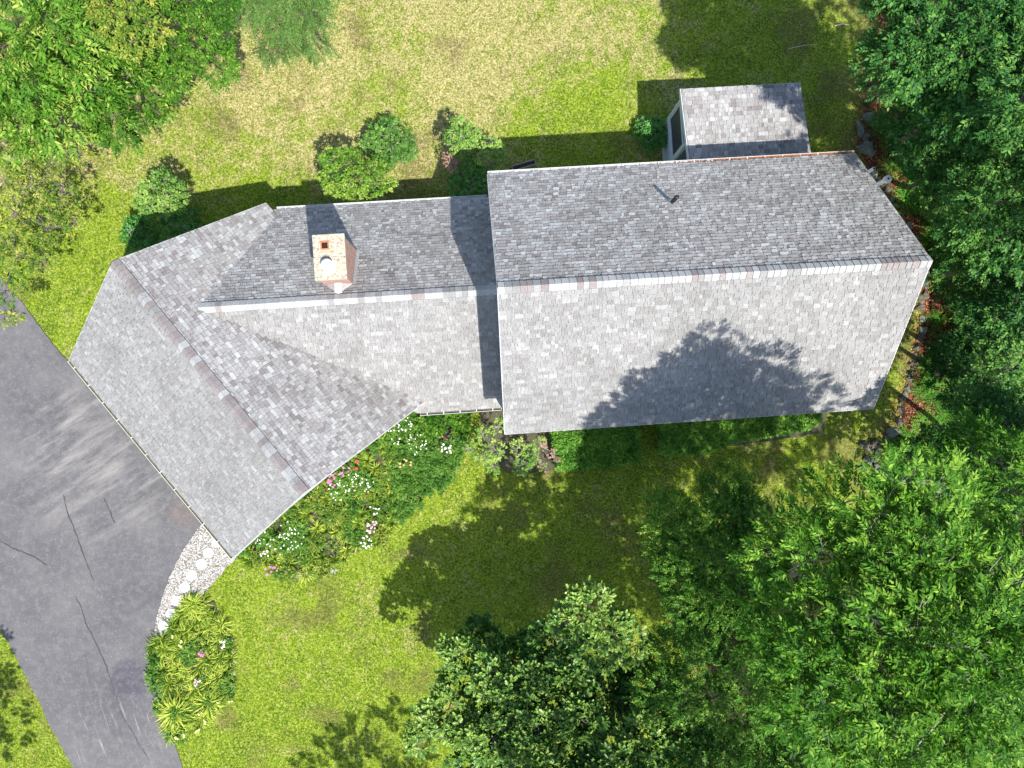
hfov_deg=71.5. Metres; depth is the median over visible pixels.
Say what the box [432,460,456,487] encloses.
garden plant
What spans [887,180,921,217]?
fern
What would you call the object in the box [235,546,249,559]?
garden plant
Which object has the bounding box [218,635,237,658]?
grass clump
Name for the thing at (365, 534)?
garden plant
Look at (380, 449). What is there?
grass clump
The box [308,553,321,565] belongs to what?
grass clump
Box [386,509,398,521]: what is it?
grass clump
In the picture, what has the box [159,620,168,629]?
stepping stone
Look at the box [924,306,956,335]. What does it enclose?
fern
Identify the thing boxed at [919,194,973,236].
undergrowth shrub
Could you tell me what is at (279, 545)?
garden plant
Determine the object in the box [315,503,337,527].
garden plant
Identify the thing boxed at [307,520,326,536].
grass clump
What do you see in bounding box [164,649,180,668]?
grass clump
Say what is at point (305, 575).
grass clump
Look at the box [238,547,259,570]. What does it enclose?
grass clump
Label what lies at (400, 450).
garden plant
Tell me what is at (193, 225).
shrub
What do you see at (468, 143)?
shrub
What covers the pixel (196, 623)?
grass clump
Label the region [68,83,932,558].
house
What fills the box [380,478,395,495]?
grass clump
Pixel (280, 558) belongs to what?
grass clump
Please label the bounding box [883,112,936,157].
undergrowth shrub
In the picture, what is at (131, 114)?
tree
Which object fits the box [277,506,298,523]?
garden plant
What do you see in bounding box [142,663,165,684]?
garden plant
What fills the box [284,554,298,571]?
grass clump
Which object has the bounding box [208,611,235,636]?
grass clump
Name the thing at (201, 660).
grass clump
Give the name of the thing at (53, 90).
tree
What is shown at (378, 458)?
garden bed
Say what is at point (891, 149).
undergrowth shrub
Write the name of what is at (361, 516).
grass clump
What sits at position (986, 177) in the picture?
undergrowth shrub
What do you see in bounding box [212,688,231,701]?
grass clump
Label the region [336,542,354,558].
grass clump
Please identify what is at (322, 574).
garden plant
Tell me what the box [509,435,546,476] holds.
shrub
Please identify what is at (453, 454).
garden plant
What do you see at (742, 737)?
tree
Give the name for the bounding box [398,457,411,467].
garden plant
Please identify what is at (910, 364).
edging stone
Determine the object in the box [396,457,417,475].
garden plant
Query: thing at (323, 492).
garden plant
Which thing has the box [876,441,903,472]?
fern
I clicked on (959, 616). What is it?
tree
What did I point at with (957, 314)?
undergrowth shrub
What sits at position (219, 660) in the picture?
grass clump
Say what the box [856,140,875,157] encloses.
edging stone
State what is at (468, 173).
shrub
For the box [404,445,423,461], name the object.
garden plant
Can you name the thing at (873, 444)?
edging stone
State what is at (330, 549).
garden plant
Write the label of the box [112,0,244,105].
tree
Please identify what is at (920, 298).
edging stone
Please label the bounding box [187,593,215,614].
grass clump
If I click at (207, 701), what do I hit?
garden plant
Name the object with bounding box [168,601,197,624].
grass clump
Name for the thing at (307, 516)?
grass clump
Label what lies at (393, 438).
garden plant
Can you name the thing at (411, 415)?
garden plant
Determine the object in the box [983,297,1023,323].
undergrowth shrub
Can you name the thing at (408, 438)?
garden plant
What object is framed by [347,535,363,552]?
grass clump
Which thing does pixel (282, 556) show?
garden plant
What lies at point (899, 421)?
edging stone
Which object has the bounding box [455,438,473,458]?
garden plant
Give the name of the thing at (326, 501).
grass clump
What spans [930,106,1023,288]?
tree
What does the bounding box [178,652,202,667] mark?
garden plant
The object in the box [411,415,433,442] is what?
garden plant
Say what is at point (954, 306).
fern
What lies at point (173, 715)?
garden plant
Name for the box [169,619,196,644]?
grass clump
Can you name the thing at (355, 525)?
grass clump
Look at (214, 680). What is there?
grass clump
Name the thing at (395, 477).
garden plant
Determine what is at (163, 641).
grass clump
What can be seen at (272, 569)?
garden plant
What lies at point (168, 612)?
stepping stone
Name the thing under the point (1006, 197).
fern
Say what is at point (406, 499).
garden plant
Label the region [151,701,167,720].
grass clump
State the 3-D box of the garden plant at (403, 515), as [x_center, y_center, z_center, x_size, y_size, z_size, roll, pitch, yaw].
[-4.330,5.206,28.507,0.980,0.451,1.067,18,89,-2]
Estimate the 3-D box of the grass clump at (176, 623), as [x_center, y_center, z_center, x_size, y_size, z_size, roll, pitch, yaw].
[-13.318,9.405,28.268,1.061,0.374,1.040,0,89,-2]
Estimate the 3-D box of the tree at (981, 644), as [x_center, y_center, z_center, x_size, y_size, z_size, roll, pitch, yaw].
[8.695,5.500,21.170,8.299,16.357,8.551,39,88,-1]
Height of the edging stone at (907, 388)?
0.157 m
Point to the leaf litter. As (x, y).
(916, 221)
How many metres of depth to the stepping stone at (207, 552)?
28.47 m
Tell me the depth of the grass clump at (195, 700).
28.17 m
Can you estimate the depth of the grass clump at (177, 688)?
28.17 m
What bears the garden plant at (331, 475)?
on the garden bed at (378, 458)
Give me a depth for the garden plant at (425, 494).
28.60 m
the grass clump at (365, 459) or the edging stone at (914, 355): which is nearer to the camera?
the grass clump at (365, 459)
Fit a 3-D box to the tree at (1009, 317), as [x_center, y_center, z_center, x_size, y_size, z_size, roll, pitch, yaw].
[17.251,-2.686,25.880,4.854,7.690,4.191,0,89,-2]
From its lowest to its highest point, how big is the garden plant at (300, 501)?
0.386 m
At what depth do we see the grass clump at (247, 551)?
28.33 m
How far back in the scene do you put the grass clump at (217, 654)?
28.24 m
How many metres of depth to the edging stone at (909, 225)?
29.53 m
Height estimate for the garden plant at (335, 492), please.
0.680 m
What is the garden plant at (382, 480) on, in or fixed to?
on the garden bed at (378, 458)
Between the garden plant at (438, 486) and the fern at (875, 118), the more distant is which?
the fern at (875, 118)
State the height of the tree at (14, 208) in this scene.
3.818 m
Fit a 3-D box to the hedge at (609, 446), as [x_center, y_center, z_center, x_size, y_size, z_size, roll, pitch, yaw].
[3.383,2.256,28.620,3.845,1.320,2.366,-6,90,-2]
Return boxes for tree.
[0,0,148,166]
[0,65,70,170]
[0,121,96,330]
[45,23,184,159]
[67,0,179,63]
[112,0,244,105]
[205,0,340,74]
[402,575,736,767]
[621,571,837,767]
[633,453,797,656]
[719,437,1023,767]
[762,681,907,767]
[845,0,1023,159]
[846,596,1022,767]
[855,12,943,105]
[871,44,1017,196]
[896,142,972,213]
[898,420,980,510]
[902,321,1021,414]
[913,7,1023,181]
[922,381,1023,512]
[924,211,1023,326]
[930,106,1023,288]
[930,404,1023,559]
[956,308,1023,415]
[957,251,1023,364]
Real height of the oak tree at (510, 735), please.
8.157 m
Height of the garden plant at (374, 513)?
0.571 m
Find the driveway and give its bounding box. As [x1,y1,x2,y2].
[0,276,201,767]
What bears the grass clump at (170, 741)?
on the ground at (854, 428)
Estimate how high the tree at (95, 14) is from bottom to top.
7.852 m
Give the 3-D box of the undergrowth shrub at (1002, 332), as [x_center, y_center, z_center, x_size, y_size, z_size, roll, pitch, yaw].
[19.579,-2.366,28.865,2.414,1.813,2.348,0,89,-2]
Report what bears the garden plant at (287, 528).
on the garden bed at (378, 458)
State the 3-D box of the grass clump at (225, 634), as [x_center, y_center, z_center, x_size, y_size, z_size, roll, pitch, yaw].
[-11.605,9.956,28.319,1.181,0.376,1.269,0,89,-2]
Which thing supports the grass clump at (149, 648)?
on the garden bed at (193, 667)
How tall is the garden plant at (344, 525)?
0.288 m
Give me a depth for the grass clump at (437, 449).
28.59 m
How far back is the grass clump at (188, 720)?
28.17 m
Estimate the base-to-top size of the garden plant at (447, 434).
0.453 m
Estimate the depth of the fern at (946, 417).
29.46 m
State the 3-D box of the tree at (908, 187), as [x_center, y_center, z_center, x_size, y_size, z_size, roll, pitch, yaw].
[15.567,-7.739,27.567,2.707,4.331,2.800,0,89,-2]
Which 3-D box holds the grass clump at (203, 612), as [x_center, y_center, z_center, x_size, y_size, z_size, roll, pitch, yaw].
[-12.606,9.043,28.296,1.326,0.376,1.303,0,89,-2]
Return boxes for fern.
[805,539,823,557]
[861,101,895,139]
[875,125,899,155]
[876,153,902,181]
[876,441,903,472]
[878,459,905,486]
[883,430,916,469]
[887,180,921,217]
[894,420,922,452]
[895,103,914,112]
[898,175,925,204]
[903,191,933,218]
[909,404,943,430]
[910,381,931,403]
[915,214,943,243]
[917,222,938,250]
[917,350,937,380]
[917,363,949,401]
[918,388,947,413]
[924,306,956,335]
[926,268,953,294]
[929,244,955,274]
[933,404,953,427]
[934,383,969,416]
[935,0,954,17]
[939,369,960,391]
[944,316,972,336]
[946,286,969,320]
[998,189,1018,216]
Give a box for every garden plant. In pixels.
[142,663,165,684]
[143,673,167,694]
[144,647,167,671]
[150,692,173,715]
[164,707,182,731]
[167,722,190,745]
[169,698,196,719]
[178,635,205,654]
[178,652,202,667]
[192,675,205,689]
[197,644,213,657]
[198,688,217,709]
[216,672,236,695]
[220,634,232,651]
[228,695,234,702]
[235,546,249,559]
[249,547,268,567]
[255,530,278,551]
[256,544,272,559]
[263,523,277,536]
[265,564,280,578]
[273,529,297,556]
[273,537,294,558]
[275,562,306,585]
[276,517,304,549]
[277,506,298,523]
[280,519,296,534]
[287,503,302,520]
[291,550,311,565]
[294,497,312,512]
[294,520,316,549]
[299,548,319,568]
[305,489,325,507]
[305,531,327,553]
[308,560,332,582]
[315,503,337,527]
[318,474,335,498]
[323,497,347,521]
[324,536,337,556]
[326,474,337,487]
[327,471,351,501]
[329,516,352,535]
[330,503,353,526]
[337,464,353,478]
[339,494,366,527]
[339,515,354,527]
[341,524,364,547]
[342,463,366,495]
[344,484,357,499]
[351,467,372,500]
[352,456,362,470]
[355,461,371,477]
[356,525,371,543]
[357,470,379,493]
[358,531,371,549]
[359,486,377,501]
[361,443,377,460]
[363,517,385,535]
[364,502,382,519]
[364,518,378,533]
[366,522,393,548]
[368,437,384,455]
[370,490,396,514]
[374,469,391,493]
[377,505,389,522]
[378,444,402,468]
[381,495,399,512]
[384,422,413,448]
[384,479,410,501]
[385,459,405,477]
[386,468,411,494]
[391,499,416,526]
[392,499,412,513]
[394,416,415,437]
[395,411,417,427]
[395,430,419,445]
[395,440,418,461]
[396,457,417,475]
[396,466,418,489]
[396,471,424,496]
[396,488,418,508]
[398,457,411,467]
[404,431,433,456]
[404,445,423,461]
[405,458,424,479]
[407,493,425,511]
[408,454,425,467]
[410,468,430,491]
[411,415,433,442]
[417,481,433,498]
[418,447,435,468]
[418,463,436,487]
[423,411,443,429]
[423,421,448,438]
[423,437,437,457]
[425,447,447,469]
[430,475,449,495]
[431,436,446,461]
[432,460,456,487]
[434,456,455,473]
[437,439,457,459]
[440,413,464,428]
[440,444,454,454]
[440,450,462,475]
[443,423,454,440]
[445,432,463,454]
[447,442,464,464]
[450,416,474,438]
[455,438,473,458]
[458,412,473,421]
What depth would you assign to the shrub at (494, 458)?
27.52 m
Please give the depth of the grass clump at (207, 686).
28.21 m
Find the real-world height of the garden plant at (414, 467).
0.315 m
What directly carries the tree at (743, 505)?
on the ground at (854, 428)
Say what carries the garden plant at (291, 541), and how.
on the garden bed at (378, 458)
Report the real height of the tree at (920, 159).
7.983 m
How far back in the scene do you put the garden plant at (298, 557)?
28.40 m
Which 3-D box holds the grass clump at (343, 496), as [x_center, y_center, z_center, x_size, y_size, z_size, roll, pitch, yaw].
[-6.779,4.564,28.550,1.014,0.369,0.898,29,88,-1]
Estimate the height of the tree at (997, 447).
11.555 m
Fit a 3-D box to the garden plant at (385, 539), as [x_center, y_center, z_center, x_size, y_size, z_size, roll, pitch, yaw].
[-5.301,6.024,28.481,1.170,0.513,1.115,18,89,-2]
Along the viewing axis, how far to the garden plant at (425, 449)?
28.50 m
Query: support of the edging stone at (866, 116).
on the ground at (854, 428)
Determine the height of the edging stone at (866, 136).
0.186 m
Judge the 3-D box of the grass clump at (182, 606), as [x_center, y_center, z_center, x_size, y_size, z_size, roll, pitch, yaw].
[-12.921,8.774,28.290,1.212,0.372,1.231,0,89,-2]
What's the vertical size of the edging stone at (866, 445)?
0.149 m
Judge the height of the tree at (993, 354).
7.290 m
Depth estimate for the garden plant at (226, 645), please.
28.22 m
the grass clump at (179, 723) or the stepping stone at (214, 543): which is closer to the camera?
the grass clump at (179, 723)
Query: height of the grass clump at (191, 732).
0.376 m
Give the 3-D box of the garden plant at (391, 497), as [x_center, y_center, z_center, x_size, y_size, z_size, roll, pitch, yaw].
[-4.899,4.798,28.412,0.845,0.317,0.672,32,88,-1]
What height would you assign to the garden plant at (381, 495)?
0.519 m
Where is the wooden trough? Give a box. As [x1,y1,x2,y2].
[511,159,535,169]
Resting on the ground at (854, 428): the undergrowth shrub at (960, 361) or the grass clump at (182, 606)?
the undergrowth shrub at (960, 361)
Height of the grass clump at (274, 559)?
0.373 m
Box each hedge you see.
[548,425,642,471]
[656,413,823,457]
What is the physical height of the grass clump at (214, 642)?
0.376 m
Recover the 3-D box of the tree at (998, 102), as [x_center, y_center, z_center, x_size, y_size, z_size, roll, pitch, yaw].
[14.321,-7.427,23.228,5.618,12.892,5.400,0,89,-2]
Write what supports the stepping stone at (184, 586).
on the gravel path
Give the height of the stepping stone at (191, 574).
0.060 m
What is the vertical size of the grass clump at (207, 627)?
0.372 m
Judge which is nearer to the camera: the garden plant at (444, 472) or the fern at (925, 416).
the garden plant at (444, 472)
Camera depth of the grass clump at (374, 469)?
28.54 m
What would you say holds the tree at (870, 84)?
on the ground at (854, 428)
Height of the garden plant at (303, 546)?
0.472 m
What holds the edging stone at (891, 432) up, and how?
on the ground at (854, 428)
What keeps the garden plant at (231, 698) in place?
on the ground at (854, 428)
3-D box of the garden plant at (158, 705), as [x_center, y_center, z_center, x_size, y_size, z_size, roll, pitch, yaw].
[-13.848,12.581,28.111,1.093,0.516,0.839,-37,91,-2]
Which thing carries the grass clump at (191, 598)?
on the garden bed at (193, 667)
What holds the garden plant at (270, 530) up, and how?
on the garden bed at (378, 458)
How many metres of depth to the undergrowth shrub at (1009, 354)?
28.09 m
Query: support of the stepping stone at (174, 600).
on the gravel path
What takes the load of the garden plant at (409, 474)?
on the garden bed at (378, 458)
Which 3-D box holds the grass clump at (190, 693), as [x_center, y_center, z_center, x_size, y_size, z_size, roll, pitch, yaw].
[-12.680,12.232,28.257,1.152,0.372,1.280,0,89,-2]
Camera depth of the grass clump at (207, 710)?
28.10 m
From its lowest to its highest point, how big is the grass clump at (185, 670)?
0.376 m
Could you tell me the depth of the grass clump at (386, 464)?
28.54 m
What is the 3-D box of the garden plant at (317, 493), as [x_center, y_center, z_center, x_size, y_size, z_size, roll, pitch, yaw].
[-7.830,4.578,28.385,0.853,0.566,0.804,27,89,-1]
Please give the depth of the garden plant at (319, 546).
28.37 m
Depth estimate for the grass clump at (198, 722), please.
28.18 m
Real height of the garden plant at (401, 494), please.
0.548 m
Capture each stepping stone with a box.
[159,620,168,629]
[166,609,174,617]
[171,596,181,605]
[179,582,189,592]
[186,570,196,579]
[196,559,205,568]
[203,548,212,557]
[212,539,218,546]
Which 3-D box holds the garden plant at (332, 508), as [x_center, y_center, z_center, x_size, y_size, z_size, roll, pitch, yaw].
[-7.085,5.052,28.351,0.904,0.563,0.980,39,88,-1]
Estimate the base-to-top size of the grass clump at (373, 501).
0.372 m
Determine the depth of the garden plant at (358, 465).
28.43 m
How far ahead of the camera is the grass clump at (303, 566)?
28.40 m
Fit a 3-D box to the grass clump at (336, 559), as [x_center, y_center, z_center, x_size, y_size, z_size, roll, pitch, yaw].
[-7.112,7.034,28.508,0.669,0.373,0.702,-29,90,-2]
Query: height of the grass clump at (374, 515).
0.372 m
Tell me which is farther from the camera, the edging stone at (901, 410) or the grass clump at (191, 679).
the edging stone at (901, 410)
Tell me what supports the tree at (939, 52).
on the ground at (854, 428)
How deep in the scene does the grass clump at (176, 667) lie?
28.21 m
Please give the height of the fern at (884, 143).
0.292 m
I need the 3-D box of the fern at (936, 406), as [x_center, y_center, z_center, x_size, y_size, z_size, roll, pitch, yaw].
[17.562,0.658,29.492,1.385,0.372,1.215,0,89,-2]
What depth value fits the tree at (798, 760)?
21.32 m
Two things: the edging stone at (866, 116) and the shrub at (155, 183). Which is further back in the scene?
the edging stone at (866, 116)
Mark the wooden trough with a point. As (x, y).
(526, 164)
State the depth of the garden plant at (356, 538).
28.40 m
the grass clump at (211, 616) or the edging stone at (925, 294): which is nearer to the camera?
the grass clump at (211, 616)
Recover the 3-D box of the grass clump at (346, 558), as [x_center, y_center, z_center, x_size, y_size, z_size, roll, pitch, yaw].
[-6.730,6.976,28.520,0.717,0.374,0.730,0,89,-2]
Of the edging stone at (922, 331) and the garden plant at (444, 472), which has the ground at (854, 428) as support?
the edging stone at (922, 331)
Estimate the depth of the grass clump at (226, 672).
28.26 m
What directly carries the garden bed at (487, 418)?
on the ground at (854, 428)
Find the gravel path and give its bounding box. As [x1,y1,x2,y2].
[154,525,237,637]
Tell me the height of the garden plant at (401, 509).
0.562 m
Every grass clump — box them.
[144,637,163,656]
[147,627,173,653]
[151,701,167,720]
[152,691,195,734]
[154,638,173,660]
[155,661,177,682]
[156,713,181,739]
[158,672,178,695]
[159,612,185,638]
[159,723,177,747]
[164,630,186,651]
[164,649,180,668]
[164,658,186,678]
[166,643,189,662]
[167,684,188,704]
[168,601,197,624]
[168,610,189,631]
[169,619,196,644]
[171,634,200,658]
[171,672,187,688]
[174,661,192,680]
[174,716,192,733]
[175,591,193,616]
[176,589,204,619]
[180,681,203,704]
[181,718,202,739]
[182,599,208,622]
[182,620,200,636]
[183,672,201,692]
[183,709,200,729]
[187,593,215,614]
[188,687,229,721]
[189,614,206,628]
[189,656,211,677]
[190,693,207,708]
[191,711,213,733]
[193,649,218,670]
[194,605,214,623]
[194,625,210,642]
[195,614,220,642]
[196,637,216,658]
[196,674,220,694]
[197,704,219,723]
[202,655,224,679]
[202,670,227,690]
[203,608,222,626]
[206,632,230,651]
[207,620,234,645]
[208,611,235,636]
[209,649,229,669]
[210,659,239,685]
[210,694,230,712]
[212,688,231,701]
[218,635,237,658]
[221,649,241,667]
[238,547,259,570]
[244,547,255,559]
[258,557,271,567]
[267,553,282,568]
[271,547,288,564]
[273,558,288,573]
[281,515,293,528]
[281,551,296,563]
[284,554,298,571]
[295,505,315,522]
[297,566,316,585]
[299,555,315,572]
[305,560,319,574]
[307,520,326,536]
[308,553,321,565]
[311,498,325,513]
[313,549,329,564]
[316,524,331,537]
[318,494,332,505]
[321,558,336,572]
[328,553,341,566]
[329,526,341,538]
[336,489,354,504]
[336,530,348,544]
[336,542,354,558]
[337,550,350,564]
[346,516,364,530]
[347,457,364,470]
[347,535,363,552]
[354,506,368,523]
[358,454,375,467]
[358,513,372,529]
[364,492,379,507]
[366,505,386,524]
[366,538,383,552]
[369,462,380,476]
[374,465,388,478]
[377,444,385,454]
[380,458,395,476]
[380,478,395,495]
[380,514,400,533]
[380,524,396,537]
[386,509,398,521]
[424,443,446,467]
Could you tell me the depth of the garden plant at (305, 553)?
28.36 m
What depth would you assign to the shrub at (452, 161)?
27.67 m
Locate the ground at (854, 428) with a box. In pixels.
[0,0,1023,767]
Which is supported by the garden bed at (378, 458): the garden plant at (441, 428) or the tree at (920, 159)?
the garden plant at (441, 428)
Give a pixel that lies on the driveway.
(100, 524)
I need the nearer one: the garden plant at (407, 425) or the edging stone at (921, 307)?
the garden plant at (407, 425)
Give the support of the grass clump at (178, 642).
on the garden bed at (193, 667)
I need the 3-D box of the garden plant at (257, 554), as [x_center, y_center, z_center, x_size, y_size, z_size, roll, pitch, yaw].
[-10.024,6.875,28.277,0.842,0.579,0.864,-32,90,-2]
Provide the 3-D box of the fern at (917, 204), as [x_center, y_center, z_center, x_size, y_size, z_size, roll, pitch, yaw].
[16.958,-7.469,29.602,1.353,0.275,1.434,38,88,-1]
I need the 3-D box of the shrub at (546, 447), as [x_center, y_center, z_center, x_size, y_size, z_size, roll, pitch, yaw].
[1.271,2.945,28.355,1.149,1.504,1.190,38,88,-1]
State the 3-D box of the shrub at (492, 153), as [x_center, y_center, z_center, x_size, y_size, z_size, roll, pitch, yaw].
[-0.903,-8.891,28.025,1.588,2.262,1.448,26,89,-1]
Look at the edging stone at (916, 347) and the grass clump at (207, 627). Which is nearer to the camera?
the grass clump at (207, 627)
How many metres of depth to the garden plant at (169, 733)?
28.15 m
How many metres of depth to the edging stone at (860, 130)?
29.53 m
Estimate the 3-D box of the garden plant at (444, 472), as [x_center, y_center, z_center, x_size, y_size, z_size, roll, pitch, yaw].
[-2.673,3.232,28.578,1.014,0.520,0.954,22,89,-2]
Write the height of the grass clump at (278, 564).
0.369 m
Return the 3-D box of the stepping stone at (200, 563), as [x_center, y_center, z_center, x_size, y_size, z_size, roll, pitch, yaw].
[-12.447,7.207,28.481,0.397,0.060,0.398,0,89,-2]
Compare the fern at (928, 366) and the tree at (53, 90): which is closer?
the tree at (53, 90)
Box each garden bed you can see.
[155,599,233,733]
[246,413,462,574]
[480,407,586,472]
[666,412,827,457]
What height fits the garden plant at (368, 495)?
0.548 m
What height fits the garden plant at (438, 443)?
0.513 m
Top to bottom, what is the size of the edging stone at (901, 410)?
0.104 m
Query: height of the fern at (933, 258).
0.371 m
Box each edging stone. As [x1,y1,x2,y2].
[856,119,863,137]
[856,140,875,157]
[861,133,870,140]
[862,112,873,125]
[862,442,869,449]
[862,455,869,461]
[870,170,877,179]
[870,440,877,448]
[874,445,882,454]
[876,177,885,187]
[883,183,891,194]
[885,427,899,438]
[895,417,904,426]
[897,407,904,414]
[898,396,905,404]
[901,391,907,397]
[905,384,909,392]
[906,222,913,229]
[906,376,914,386]
[907,362,918,369]
[910,353,916,361]
[913,344,918,351]
[914,303,925,310]
[917,294,925,303]
[917,326,927,335]
[918,338,924,344]
[919,315,928,323]
[921,290,929,299]
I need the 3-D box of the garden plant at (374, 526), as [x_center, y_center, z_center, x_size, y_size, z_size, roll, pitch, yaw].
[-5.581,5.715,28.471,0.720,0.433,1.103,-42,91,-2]
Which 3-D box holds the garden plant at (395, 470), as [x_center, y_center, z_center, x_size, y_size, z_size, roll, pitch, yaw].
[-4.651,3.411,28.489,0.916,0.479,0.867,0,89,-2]
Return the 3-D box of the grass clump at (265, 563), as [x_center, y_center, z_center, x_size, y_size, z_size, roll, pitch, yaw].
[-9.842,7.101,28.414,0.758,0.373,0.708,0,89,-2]
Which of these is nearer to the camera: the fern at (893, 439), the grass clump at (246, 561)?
the grass clump at (246, 561)
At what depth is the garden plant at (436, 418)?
28.27 m
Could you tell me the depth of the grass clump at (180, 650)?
28.18 m
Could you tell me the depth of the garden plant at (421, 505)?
28.53 m
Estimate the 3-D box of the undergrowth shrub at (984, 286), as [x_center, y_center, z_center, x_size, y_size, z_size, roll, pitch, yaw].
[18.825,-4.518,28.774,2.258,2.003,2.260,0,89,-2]
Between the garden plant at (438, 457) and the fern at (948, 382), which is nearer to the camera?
the garden plant at (438, 457)
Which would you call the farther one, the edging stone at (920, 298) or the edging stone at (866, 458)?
the edging stone at (920, 298)
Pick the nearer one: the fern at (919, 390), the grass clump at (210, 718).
the grass clump at (210, 718)
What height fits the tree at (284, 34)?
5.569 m
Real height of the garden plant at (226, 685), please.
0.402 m
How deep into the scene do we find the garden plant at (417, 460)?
28.54 m
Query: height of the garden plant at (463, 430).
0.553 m
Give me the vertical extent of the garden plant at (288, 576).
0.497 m
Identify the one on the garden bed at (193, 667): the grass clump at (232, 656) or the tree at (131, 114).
the grass clump at (232, 656)
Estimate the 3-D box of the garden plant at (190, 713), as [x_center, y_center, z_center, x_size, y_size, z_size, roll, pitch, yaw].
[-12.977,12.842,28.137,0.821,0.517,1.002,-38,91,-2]
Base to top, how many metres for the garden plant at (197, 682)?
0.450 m
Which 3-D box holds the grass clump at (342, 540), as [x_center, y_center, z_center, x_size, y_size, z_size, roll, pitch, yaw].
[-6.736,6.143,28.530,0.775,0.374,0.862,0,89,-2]
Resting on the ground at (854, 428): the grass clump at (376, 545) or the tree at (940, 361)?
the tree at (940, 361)
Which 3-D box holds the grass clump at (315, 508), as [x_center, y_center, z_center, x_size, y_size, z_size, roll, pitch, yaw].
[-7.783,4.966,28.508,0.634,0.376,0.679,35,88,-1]
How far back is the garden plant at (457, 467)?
28.54 m
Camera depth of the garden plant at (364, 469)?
28.40 m
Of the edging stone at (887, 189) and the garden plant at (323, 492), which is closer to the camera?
the garden plant at (323, 492)
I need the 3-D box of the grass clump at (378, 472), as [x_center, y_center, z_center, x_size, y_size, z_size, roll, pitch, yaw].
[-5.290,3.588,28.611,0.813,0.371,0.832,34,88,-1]
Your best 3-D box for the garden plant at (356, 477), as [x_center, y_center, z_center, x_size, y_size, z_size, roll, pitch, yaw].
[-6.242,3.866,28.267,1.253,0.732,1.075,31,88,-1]
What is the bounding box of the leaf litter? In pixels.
[843,0,959,464]
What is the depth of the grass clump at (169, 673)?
28.17 m
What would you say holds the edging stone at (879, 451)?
on the ground at (854, 428)
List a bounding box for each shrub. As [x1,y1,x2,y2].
[117,214,161,253]
[131,164,190,220]
[153,201,207,241]
[317,144,398,202]
[357,113,420,170]
[442,113,482,160]
[442,151,460,172]
[446,152,494,196]
[461,417,507,476]
[472,135,509,170]
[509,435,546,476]
[536,442,560,477]
[632,115,667,153]
[882,122,929,161]
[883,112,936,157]
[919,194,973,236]
[941,246,986,291]
[942,332,978,391]
[943,288,997,330]
[945,328,983,379]
[953,253,998,296]
[957,167,1000,209]
[961,160,1006,177]
[968,153,1011,181]
[971,314,1016,342]
[971,335,1019,382]
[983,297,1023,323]
[986,376,1023,404]
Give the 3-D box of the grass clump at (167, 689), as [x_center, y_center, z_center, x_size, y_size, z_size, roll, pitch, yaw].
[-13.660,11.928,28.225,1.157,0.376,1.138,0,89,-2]
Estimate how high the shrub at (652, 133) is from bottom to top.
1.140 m
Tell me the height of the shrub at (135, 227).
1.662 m
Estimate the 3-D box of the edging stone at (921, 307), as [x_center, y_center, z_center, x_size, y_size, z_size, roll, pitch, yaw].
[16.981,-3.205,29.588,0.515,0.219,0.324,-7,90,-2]
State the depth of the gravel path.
28.48 m
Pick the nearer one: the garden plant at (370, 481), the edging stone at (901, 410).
the garden plant at (370, 481)
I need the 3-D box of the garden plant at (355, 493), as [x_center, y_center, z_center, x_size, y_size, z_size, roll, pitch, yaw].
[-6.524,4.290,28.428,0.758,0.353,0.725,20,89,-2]
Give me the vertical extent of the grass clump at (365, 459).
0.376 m
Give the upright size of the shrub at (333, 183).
3.293 m
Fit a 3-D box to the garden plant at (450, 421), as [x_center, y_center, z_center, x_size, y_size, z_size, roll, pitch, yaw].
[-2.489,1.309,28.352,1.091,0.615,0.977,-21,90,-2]
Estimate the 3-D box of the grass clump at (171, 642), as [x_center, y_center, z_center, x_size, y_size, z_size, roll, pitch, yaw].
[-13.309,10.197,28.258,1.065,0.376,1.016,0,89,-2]
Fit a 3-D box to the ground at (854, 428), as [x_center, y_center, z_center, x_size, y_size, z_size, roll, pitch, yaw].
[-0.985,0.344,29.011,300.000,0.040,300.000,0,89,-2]
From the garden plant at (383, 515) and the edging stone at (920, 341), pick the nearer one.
the garden plant at (383, 515)
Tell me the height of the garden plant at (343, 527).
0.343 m
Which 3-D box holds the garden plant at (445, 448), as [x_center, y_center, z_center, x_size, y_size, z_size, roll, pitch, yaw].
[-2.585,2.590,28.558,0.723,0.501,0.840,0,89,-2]
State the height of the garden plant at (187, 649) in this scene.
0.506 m
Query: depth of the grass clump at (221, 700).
28.22 m
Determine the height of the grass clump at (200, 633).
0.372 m
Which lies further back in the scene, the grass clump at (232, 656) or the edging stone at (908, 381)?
the edging stone at (908, 381)
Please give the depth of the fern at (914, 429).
29.42 m
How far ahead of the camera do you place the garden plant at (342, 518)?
28.36 m
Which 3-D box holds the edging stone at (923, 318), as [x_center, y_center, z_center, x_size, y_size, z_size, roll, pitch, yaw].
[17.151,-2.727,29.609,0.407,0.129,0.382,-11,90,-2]
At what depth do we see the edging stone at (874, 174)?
29.53 m
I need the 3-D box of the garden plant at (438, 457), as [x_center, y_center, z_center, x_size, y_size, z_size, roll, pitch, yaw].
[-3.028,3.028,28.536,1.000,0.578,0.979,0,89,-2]
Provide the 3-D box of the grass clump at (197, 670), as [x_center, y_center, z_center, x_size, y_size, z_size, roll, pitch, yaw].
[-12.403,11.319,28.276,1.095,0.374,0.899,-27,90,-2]
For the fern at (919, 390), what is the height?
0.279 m
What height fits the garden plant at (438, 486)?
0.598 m

